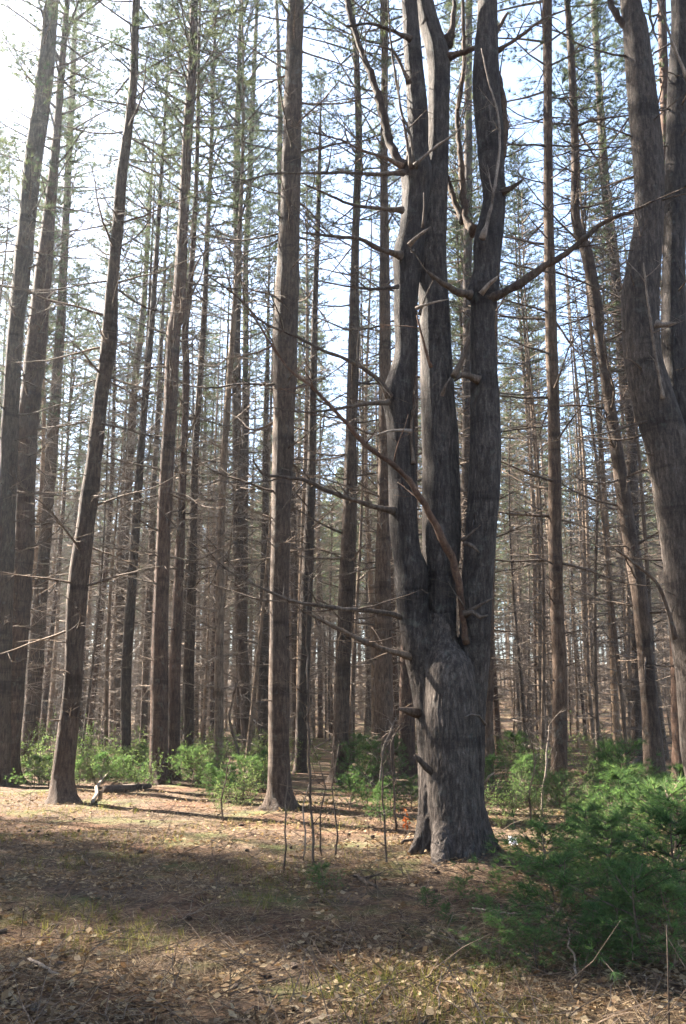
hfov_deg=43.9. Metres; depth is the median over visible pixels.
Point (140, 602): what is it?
slim pine tree
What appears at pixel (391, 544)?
dead pine pole
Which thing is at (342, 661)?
pine tree
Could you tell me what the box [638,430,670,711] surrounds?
slim pine tree
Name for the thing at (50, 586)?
dead pine pole
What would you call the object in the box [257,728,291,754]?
shrub
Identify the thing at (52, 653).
dead pine pole
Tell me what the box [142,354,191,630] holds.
slim pine tree
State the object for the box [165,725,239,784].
shrub
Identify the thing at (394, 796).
bare sapling
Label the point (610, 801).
young pine
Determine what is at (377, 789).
young pine
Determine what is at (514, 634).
dead pine pole
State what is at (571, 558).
slim pine tree
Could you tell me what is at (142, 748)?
young pine
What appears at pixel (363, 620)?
slim pine tree
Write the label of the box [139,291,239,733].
dead pine pole
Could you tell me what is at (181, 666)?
slim pine tree
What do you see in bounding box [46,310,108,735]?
slim pine tree
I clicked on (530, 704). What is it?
slim pine tree
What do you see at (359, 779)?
young pine
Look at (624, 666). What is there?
dead pine pole
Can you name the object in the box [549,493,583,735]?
dead pine pole
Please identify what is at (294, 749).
shrub
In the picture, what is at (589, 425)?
slim pine tree
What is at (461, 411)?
slim pine tree
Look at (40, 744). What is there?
shrub
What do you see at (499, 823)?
shrub
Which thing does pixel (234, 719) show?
slim pine tree
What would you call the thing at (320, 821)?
bare sapling
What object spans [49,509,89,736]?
dead pine pole
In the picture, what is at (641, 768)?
young pine
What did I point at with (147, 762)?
young pine
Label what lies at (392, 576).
dead pine pole
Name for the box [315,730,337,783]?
fallen branch
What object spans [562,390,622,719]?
slim pine tree
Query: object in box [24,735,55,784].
shrub
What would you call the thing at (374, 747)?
young pine
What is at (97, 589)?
dead pine pole
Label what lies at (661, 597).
dead pine pole
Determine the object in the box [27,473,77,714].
dead pine pole
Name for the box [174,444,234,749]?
dead pine pole
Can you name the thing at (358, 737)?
young pine
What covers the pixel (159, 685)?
pine tree
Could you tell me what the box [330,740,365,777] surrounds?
young pine
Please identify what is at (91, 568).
slim pine tree
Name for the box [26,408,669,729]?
distant wood
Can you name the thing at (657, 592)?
slim pine tree
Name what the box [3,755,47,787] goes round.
young pine
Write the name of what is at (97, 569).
slim pine tree
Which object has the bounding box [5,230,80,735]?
slim pine tree
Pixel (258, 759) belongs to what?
shrub
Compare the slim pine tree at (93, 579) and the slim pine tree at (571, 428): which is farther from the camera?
the slim pine tree at (571, 428)
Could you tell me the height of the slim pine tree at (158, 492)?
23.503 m
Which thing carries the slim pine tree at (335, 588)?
on the ground at (299, 780)
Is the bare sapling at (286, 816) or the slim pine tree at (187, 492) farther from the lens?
the slim pine tree at (187, 492)
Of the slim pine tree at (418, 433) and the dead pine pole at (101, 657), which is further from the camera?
the dead pine pole at (101, 657)
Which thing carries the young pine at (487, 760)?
on the ground at (299, 780)
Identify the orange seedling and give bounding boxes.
[402,808,410,833]
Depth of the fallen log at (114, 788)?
15.99 m
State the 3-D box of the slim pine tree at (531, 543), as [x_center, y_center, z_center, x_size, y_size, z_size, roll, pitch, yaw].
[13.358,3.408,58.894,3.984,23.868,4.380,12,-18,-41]
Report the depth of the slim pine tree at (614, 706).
24.59 m
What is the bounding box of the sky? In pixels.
[0,0,670,663]
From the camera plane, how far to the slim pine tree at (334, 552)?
55.12 m
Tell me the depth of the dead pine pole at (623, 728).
22.19 m
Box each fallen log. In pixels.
[101,784,151,793]
[571,769,619,778]
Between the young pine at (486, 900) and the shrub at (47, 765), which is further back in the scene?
the shrub at (47, 765)
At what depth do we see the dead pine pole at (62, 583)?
53.10 m
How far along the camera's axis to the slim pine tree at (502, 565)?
46.08 m
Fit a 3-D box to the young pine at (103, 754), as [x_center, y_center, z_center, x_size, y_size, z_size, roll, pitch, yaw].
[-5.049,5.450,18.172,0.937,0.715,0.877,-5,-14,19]
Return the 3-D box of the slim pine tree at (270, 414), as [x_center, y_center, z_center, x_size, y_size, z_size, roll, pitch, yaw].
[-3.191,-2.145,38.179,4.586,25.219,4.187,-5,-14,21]
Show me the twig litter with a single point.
(303, 965)
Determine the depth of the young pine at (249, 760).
15.81 m
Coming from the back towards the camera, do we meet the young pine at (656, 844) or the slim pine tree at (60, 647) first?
the slim pine tree at (60, 647)
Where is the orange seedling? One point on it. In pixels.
(405, 826)
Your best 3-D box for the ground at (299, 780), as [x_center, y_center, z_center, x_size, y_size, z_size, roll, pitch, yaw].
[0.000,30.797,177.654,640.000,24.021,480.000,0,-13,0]
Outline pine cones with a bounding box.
[0,817,676,1023]
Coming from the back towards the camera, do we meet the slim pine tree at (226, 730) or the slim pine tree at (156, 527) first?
the slim pine tree at (226, 730)
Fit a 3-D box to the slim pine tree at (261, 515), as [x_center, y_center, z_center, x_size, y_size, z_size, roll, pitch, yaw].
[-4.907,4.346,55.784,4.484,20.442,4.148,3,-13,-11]
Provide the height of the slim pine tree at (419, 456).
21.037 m
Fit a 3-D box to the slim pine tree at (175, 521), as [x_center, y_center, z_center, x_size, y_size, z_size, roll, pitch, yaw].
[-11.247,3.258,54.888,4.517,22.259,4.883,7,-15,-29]
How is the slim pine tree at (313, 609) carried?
on the ground at (299, 780)
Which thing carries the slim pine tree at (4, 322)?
on the ground at (299, 780)
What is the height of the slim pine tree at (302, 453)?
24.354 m
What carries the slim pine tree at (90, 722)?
on the ground at (299, 780)
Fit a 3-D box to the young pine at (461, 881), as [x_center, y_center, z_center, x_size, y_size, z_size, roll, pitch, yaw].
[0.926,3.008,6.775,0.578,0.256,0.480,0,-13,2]
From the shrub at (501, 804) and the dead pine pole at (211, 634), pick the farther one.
the dead pine pole at (211, 634)
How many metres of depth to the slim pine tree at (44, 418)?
23.85 m
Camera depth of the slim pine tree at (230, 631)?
53.69 m
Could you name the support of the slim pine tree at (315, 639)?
on the ground at (299, 780)
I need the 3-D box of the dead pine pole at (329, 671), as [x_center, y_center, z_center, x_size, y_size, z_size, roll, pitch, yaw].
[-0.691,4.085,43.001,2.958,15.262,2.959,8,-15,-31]
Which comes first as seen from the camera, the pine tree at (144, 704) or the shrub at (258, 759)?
the shrub at (258, 759)
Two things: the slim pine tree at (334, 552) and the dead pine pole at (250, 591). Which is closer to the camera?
the dead pine pole at (250, 591)
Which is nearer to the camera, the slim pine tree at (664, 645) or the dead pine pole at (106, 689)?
the dead pine pole at (106, 689)
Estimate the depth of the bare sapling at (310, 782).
8.81 m
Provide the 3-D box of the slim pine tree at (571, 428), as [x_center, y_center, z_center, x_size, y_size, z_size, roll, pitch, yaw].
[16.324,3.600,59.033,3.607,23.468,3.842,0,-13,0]
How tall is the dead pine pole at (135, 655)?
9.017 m
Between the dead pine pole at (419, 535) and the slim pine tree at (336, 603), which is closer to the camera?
the dead pine pole at (419, 535)
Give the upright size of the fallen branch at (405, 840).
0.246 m
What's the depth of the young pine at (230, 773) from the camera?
15.01 m
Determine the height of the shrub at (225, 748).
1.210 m
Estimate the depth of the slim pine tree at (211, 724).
34.61 m
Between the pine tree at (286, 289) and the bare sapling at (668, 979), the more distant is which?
the pine tree at (286, 289)
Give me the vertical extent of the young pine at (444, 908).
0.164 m
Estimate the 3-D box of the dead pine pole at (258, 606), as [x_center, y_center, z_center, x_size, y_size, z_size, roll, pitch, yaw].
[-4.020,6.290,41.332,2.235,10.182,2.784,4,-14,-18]
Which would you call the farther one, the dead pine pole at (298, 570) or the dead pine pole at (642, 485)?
the dead pine pole at (298, 570)
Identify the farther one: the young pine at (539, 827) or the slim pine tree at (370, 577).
the slim pine tree at (370, 577)
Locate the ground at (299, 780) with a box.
[0,664,685,1023]
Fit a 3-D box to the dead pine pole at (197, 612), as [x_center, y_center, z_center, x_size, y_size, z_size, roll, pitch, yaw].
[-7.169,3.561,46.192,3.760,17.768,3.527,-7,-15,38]
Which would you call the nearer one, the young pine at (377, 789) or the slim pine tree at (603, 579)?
the young pine at (377, 789)
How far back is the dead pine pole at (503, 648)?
43.75 m
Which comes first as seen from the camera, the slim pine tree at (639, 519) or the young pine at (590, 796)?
the young pine at (590, 796)
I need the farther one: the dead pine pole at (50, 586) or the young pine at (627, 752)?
the dead pine pole at (50, 586)
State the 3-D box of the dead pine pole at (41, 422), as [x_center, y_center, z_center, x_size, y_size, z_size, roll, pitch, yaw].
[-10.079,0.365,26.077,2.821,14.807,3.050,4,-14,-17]
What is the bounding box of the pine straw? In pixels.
[0,789,685,1023]
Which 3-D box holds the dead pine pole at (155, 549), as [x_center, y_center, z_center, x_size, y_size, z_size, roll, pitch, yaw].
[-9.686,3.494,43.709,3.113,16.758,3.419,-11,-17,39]
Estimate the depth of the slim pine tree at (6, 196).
27.14 m
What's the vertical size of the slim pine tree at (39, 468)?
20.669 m
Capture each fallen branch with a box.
[29,958,58,974]
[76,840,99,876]
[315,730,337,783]
[352,857,406,887]
[372,980,390,1004]
[377,819,415,843]
[436,972,442,1009]
[472,907,557,917]
[510,717,548,759]
[567,926,576,973]
[623,737,671,770]
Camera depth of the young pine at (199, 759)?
17.12 m
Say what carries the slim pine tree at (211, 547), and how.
on the ground at (299, 780)
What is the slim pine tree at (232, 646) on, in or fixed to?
on the ground at (299, 780)
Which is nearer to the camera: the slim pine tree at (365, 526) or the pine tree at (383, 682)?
the pine tree at (383, 682)
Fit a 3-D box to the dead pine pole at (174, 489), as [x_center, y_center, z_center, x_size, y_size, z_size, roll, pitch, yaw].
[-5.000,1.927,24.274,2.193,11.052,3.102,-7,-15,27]
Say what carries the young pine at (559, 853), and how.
on the ground at (299, 780)
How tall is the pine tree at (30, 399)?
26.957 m
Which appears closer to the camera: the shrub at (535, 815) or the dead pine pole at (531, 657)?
the shrub at (535, 815)
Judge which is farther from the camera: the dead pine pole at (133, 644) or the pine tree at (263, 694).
the dead pine pole at (133, 644)
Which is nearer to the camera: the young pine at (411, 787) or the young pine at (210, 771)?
the young pine at (411, 787)
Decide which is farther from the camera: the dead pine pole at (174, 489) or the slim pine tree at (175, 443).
the slim pine tree at (175, 443)
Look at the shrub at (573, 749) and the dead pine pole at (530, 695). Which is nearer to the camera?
the shrub at (573, 749)
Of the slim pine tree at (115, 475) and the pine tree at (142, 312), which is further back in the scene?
the slim pine tree at (115, 475)
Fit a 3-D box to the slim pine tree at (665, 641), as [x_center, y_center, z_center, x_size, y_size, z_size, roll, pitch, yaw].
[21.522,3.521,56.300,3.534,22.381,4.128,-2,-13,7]
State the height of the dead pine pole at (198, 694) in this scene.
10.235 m
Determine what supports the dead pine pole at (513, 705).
on the ground at (299, 780)
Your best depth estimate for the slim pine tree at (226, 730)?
62.01 m
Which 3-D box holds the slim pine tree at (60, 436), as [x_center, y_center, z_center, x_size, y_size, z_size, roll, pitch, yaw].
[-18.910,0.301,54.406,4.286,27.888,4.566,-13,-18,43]
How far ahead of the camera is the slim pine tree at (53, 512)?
49.49 m
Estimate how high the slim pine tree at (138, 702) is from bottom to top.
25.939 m
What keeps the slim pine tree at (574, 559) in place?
on the ground at (299, 780)
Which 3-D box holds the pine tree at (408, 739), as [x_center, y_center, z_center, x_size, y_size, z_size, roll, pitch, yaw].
[1.813,-2.788,21.754,4.168,18.836,4.286,5,-14,-22]
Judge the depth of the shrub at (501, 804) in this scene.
12.40 m
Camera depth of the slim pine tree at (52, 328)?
29.12 m
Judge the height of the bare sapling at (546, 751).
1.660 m
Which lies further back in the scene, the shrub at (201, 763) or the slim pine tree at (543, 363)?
the slim pine tree at (543, 363)
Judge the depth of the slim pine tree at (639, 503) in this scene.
51.42 m
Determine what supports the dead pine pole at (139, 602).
on the ground at (299, 780)
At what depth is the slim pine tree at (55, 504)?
56.59 m
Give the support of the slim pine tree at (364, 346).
on the ground at (299, 780)
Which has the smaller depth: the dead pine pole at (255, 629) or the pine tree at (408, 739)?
the pine tree at (408, 739)
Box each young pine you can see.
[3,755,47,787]
[21,756,53,786]
[75,756,96,787]
[90,751,126,780]
[103,755,150,783]
[127,743,149,776]
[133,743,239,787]
[138,757,148,781]
[191,762,222,791]
[198,764,240,796]
[208,753,267,793]
[245,750,267,791]
[252,749,300,777]
[299,861,349,889]
[315,773,377,809]
[330,732,369,768]
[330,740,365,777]
[336,764,398,807]
[346,734,393,786]
[363,781,395,824]
[372,773,417,807]
[381,774,410,808]
[394,734,410,777]
[415,886,445,908]
[430,874,493,905]
[434,902,457,926]
[447,811,649,909]
[448,906,550,974]
[462,895,502,925]
[468,833,567,875]
[480,918,614,981]
[484,753,523,797]
[486,868,515,895]
[489,880,554,926]
[490,829,644,903]
[490,848,644,960]
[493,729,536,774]
[504,753,554,808]
[507,844,685,980]
[524,836,592,882]
[532,767,606,822]
[547,802,632,863]
[550,808,675,925]
[557,899,637,970]
[561,759,682,819]
[561,790,664,848]
[574,785,685,907]
[575,875,685,970]
[576,767,667,849]
[576,793,604,829]
[577,802,685,923]
[577,882,668,958]
[583,740,625,798]
[588,735,682,799]
[588,770,685,864]
[593,854,672,925]
[594,773,683,831]
[608,819,676,893]
[629,761,685,821]
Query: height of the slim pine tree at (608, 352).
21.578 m
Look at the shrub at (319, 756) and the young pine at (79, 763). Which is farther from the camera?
the shrub at (319, 756)
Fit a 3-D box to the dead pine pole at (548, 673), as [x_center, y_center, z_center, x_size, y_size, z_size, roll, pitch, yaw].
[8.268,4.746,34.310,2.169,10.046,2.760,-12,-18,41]
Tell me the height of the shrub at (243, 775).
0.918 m
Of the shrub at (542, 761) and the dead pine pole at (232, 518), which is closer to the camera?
the shrub at (542, 761)
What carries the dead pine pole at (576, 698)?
on the ground at (299, 780)
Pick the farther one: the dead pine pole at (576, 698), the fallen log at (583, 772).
the dead pine pole at (576, 698)
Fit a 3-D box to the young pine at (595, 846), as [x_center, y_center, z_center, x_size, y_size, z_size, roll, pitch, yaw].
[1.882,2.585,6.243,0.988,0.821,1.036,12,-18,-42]
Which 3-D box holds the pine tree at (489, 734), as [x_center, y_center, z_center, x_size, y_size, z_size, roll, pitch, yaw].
[3.057,-2.774,19.677,3.959,17.862,4.289,10,-17,-37]
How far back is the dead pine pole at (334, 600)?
51.61 m
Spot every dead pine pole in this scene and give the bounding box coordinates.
[1,318,64,642]
[24,485,71,723]
[25,434,72,727]
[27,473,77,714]
[35,476,71,714]
[38,533,70,738]
[39,596,65,729]
[47,465,93,733]
[48,501,73,736]
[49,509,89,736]
[51,332,149,759]
[52,463,111,738]
[74,294,165,757]
[75,411,157,763]
[75,435,115,736]
[85,483,133,746]
[86,540,116,732]
[87,541,116,713]
[99,480,175,739]
[108,581,150,727]
[112,515,142,718]
[124,398,217,743]
[131,496,156,736]
[136,460,178,730]
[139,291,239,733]
[168,471,201,736]
[168,502,204,707]
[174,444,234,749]
[181,438,233,728]
[183,528,225,746]
[194,377,269,746]
[195,478,233,733]
[195,536,233,734]
[197,452,233,718]
[198,524,234,738]
[202,361,268,740]
[203,494,234,735]
[223,409,307,771]
[226,486,261,732]
[248,539,269,729]
[249,449,271,738]
[249,526,270,701]
[258,487,298,743]
[268,456,330,738]
[271,447,323,694]
[290,447,338,717]
[291,446,326,741]
[297,475,339,734]
[311,452,338,739]
[312,454,342,742]
[315,257,395,765]
[315,350,396,761]
[316,429,371,727]
[316,562,337,735]
[324,481,374,729]
[336,595,365,726]
[350,445,377,734]
[355,511,376,732]
[359,250,457,749]
[361,335,459,754]
[365,452,421,685]
[367,409,422,744]
[417,412,500,636]
[458,399,516,754]
[465,201,605,771]
[494,352,549,755]
[494,462,517,740]
[495,523,528,740]
[496,449,535,733]
[498,497,533,730]
[499,414,565,743]
[505,527,534,709]
[517,622,535,735]
[520,542,576,738]
[521,586,535,732]
[524,440,571,726]
[532,192,647,771]
[532,235,667,769]
[545,512,599,748]
[545,558,573,714]
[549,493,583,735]
[566,479,609,733]
[566,563,598,738]
[568,180,671,754]
[569,495,611,726]
[584,435,661,748]
[586,423,646,707]
[602,400,669,725]
[616,572,625,714]
[632,335,670,707]
[651,579,671,735]
[656,572,670,722]
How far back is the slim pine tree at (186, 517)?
57.43 m
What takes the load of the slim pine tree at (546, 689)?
on the ground at (299, 780)
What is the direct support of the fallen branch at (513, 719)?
on the ground at (299, 780)
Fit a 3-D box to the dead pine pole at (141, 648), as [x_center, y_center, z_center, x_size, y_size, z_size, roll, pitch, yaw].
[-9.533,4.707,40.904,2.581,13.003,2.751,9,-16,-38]
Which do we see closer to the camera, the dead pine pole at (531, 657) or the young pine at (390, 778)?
the young pine at (390, 778)
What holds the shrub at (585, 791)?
on the ground at (299, 780)
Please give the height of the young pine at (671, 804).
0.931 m
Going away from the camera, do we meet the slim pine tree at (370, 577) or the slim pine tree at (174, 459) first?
the slim pine tree at (370, 577)
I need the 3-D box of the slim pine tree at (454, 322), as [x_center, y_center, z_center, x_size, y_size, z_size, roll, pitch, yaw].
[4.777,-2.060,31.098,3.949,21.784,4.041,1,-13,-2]
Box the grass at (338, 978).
[0,788,684,1023]
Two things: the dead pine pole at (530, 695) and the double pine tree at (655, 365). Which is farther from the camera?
the dead pine pole at (530, 695)
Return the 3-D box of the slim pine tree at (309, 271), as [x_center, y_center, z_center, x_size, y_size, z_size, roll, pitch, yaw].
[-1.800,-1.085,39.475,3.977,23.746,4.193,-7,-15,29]
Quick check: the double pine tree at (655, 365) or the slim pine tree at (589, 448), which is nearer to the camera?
the double pine tree at (655, 365)
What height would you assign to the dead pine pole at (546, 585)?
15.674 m
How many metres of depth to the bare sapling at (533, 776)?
11.47 m
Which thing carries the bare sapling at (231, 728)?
on the ground at (299, 780)
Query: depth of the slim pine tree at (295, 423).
35.27 m
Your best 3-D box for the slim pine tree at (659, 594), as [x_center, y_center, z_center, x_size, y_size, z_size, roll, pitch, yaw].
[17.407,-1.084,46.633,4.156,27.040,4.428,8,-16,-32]
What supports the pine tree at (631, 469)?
on the ground at (299, 780)
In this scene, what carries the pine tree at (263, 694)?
on the ground at (299, 780)
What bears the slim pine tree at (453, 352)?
on the ground at (299, 780)
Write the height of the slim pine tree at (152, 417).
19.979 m
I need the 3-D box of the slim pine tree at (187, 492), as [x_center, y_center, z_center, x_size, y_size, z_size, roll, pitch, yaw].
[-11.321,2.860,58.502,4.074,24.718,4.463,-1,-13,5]
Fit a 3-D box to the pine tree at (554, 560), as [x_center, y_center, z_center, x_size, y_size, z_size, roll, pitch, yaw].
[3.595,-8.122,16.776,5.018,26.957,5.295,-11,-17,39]
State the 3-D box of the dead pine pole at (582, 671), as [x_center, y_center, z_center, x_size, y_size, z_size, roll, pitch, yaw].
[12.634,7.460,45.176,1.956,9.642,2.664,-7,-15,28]
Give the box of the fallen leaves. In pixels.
[0,769,685,1023]
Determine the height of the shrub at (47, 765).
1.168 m
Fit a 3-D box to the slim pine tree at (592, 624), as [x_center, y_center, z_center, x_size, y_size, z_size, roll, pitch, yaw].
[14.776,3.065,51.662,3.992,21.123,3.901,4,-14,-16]
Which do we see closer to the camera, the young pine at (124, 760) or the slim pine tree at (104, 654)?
the young pine at (124, 760)
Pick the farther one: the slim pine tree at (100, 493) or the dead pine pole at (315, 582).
the slim pine tree at (100, 493)
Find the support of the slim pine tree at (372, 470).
on the ground at (299, 780)
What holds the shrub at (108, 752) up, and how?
on the ground at (299, 780)
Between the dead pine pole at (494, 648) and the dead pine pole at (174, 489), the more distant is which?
the dead pine pole at (494, 648)
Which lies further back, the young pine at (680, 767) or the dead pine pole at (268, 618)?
the dead pine pole at (268, 618)
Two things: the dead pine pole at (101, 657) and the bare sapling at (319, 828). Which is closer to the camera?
the bare sapling at (319, 828)
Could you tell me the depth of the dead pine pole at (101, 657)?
49.67 m
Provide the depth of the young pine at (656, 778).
10.76 m
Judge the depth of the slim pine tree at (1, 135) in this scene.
35.70 m
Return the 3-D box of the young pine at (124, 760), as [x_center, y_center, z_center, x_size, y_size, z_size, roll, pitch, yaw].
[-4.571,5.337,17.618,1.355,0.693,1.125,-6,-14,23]
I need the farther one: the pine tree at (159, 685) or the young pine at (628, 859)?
the pine tree at (159, 685)
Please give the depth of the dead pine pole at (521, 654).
45.22 m
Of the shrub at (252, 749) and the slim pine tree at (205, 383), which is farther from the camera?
the slim pine tree at (205, 383)
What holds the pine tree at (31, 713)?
on the ground at (299, 780)
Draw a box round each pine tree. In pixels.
[0,0,130,785]
[0,0,131,766]
[0,0,145,781]
[0,0,215,804]
[0,97,107,741]
[0,128,19,396]
[0,135,29,423]
[0,174,78,708]
[0,176,98,693]
[0,256,35,490]
[0,308,47,420]
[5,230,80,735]
[22,339,73,723]
[24,307,81,739]
[24,318,70,695]
[25,256,100,748]
[25,416,60,718]
[26,327,76,675]
[27,291,121,748]
[45,103,159,756]
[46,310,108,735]
[48,209,139,747]
[49,479,76,730]
[51,311,122,713]
[56,395,120,728]
[59,381,117,703]
[60,390,110,698]
[61,0,224,768]
[63,0,268,784]
[68,456,105,701]
[70,118,188,753]
[70,155,184,746]
[83,397,115,725]
[84,263,157,750]
[90,312,162,728]
[90,346,151,730]
[95,435,116,734]
[102,0,265,779]
[102,411,146,723]
[104,306,175,740]
[108,418,149,697]
[115,97,209,753]
[115,278,194,735]
[123,0,282,769]
[123,250,207,706]
[129,422,160,734]
[130,274,197,729]
[131,485,171,738]
[132,176,225,732]
[134,0,318,774]
[134,370,200,706]
[134,412,190,665]
[135,371,190,727]
[142,0,406,810]
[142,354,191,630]
[168,268,231,726]
[168,389,191,661]
[170,245,261,749]
[170,331,235,741]
[171,378,224,737]
[172,330,229,728]
[172,562,202,737]
[173,404,208,694]
[184,0,685,864]
[185,10,278,751]
[186,268,260,742]
[187,0,298,757]
[195,312,232,714]
[195,434,229,725]
[197,401,235,726]
[199,375,230,731]
[203,513,234,724]
[211,276,270,724]
[216,431,260,714]
[224,221,300,728]
[224,539,235,731]
[225,187,326,754]
[226,327,271,721]
[226,528,257,733]
[230,405,263,704]
[232,374,272,740]
[234,64,375,772]
[237,0,340,759]
[242,122,366,741]
[248,433,271,588]
[248,469,270,673]
[248,479,323,675]
[250,0,419,782]
[251,278,338,742]
[252,232,328,734]
[256,256,339,732]
[258,291,330,706]
[261,383,329,703]
[269,0,477,784]
[290,395,323,722]
[294,320,341,736]
[301,333,341,737]
[301,420,332,735]
[313,176,400,757]
[314,431,342,735]
[320,435,369,706]
[321,265,398,740]
[322,437,365,704]
[327,481,364,720]
[330,101,420,755]
[332,90,469,778]
[343,365,378,712]
[355,291,394,697]
[355,379,378,726]
[356,527,365,720]
[357,427,377,700]
[372,100,506,639]
[372,296,421,675]
[392,276,461,549]
[415,121,582,785]
[418,0,533,625]
[418,119,529,740]
[418,166,518,728]
[418,219,511,680]
[418,349,461,616]
[418,392,421,530]
[436,0,654,806]
[447,131,536,754]
[447,201,531,736]
[452,314,509,674]
[455,382,525,738]
[457,381,519,721]
[466,0,673,801]
[493,482,512,725]
[494,178,581,747]
[496,135,595,762]
[496,321,546,735]
[496,373,535,732]
[497,253,582,750]
[498,364,549,738]
[501,305,580,744]
[501,326,571,739]
[504,276,598,730]
[512,22,669,766]
[512,414,568,714]
[513,403,571,686]
[524,0,685,780]
[543,265,619,736]
[544,257,625,748]
[546,360,606,739]
[547,230,621,741]
[553,0,661,765]
[561,406,609,722]
[562,0,683,786]
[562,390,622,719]
[562,461,600,700]
[563,157,669,749]
[564,350,643,732]
[564,483,616,706]
[565,356,622,735]
[565,470,605,725]
[572,375,625,725]
[577,458,622,728]
[578,225,669,723]
[579,226,668,696]
[580,164,671,759]
[585,38,671,736]
[590,396,625,726]
[594,343,669,728]
[609,477,625,687]
[610,511,648,671]
[611,412,665,693]
[614,215,670,694]
[638,304,670,730]
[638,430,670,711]
[639,446,670,725]
[642,443,670,711]
[648,533,670,729]
[650,533,670,722]
[652,546,670,697]
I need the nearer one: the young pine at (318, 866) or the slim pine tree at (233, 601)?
the young pine at (318, 866)
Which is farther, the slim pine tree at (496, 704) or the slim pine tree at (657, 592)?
the slim pine tree at (657, 592)
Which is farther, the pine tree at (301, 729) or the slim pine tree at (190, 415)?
the slim pine tree at (190, 415)
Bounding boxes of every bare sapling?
[199,758,233,822]
[220,669,258,778]
[269,527,354,864]
[275,754,303,872]
[290,724,353,855]
[302,786,308,858]
[310,704,365,858]
[342,679,409,809]
[355,715,413,861]
[361,680,417,831]
[504,690,542,827]
[515,702,578,819]
[666,925,669,1023]
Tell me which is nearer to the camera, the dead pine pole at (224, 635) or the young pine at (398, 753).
the young pine at (398, 753)
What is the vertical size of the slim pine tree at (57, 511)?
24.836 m
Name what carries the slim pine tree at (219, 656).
on the ground at (299, 780)
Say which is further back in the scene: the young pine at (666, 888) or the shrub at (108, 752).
the shrub at (108, 752)
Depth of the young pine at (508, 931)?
5.10 m
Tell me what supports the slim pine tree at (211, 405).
on the ground at (299, 780)
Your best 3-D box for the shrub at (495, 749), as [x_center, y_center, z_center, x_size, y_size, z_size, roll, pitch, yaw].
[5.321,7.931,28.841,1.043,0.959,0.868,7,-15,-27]
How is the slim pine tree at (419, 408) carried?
on the ground at (299, 780)
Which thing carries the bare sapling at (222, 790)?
on the ground at (299, 780)
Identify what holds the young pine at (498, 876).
on the ground at (299, 780)
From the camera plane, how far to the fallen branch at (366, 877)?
7.53 m
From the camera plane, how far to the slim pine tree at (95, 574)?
49.15 m
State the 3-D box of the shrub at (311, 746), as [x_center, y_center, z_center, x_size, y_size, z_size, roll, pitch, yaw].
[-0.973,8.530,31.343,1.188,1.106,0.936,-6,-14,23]
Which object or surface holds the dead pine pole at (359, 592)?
on the ground at (299, 780)
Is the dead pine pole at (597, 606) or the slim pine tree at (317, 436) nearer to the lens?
the dead pine pole at (597, 606)
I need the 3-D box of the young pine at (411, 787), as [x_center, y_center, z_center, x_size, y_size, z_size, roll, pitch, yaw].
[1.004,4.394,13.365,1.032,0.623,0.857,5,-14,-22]
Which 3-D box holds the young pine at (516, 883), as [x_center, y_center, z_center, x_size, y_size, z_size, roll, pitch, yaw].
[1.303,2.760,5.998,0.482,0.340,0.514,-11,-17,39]
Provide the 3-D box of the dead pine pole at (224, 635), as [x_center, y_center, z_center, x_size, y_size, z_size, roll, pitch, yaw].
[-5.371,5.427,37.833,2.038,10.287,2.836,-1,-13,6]
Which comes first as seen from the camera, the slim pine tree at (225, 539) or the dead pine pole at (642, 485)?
the dead pine pole at (642, 485)
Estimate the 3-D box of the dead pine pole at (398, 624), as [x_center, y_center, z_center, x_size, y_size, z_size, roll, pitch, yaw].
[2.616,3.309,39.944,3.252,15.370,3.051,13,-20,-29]
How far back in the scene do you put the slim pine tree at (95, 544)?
53.77 m
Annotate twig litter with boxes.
[0,775,685,1023]
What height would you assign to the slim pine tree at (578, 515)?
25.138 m
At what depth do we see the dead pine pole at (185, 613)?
45.38 m
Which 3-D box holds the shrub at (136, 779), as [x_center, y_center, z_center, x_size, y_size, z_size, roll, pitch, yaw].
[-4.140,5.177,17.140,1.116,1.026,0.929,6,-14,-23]
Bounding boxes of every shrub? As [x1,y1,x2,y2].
[20,719,46,771]
[21,705,117,776]
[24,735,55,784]
[26,734,54,758]
[33,740,84,775]
[75,723,120,780]
[76,714,146,779]
[76,752,119,786]
[78,720,117,765]
[107,744,166,786]
[108,725,149,780]
[110,736,183,772]
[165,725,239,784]
[180,716,240,771]
[184,751,223,775]
[196,727,241,778]
[206,764,266,806]
[209,788,224,810]
[216,752,267,795]
[230,729,262,761]
[232,741,267,789]
[246,745,267,776]
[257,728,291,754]
[267,736,301,766]
[307,731,330,752]
[307,743,326,764]
[353,735,372,765]
[484,751,539,815]
[488,798,515,827]
[493,713,579,783]
[493,732,514,755]
[505,778,564,823]
[550,758,597,811]
[567,729,619,787]
[567,735,577,756]
[575,727,589,746]
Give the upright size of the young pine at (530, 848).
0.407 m
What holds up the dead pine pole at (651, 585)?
on the ground at (299, 780)
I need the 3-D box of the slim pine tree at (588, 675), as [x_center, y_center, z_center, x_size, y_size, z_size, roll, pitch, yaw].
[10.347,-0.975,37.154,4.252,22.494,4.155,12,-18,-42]
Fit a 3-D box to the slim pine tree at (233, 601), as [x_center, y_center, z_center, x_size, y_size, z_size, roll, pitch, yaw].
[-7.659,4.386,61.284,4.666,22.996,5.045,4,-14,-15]
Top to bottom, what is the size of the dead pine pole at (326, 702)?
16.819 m
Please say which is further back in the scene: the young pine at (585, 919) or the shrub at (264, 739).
the shrub at (264, 739)
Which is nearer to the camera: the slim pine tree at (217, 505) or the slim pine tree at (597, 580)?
the slim pine tree at (217, 505)
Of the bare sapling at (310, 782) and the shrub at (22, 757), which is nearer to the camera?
the bare sapling at (310, 782)
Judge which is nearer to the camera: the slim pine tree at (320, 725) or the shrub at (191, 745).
the shrub at (191, 745)

